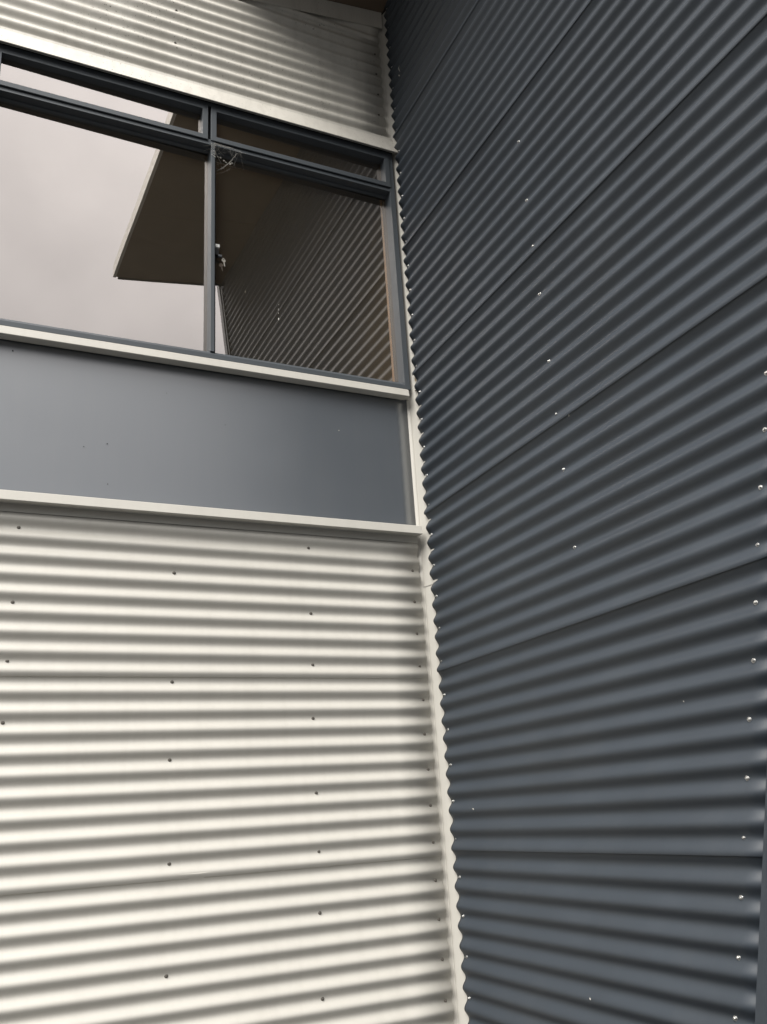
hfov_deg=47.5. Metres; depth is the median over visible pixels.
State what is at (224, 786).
cream wall
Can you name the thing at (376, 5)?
canopy roof
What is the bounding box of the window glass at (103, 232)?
[0,65,373,358]
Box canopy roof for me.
[328,0,386,14]
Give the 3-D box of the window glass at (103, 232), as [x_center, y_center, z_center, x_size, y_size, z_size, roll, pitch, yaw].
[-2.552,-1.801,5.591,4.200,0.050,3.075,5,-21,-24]
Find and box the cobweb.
[209,143,242,167]
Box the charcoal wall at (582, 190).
[384,0,766,1023]
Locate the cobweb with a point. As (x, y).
(222, 154)
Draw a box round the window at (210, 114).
[0,41,410,389]
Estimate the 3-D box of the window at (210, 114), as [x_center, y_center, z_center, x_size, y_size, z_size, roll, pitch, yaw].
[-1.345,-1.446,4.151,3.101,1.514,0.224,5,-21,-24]
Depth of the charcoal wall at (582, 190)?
3.05 m
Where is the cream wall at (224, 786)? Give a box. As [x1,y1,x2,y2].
[0,0,468,1023]

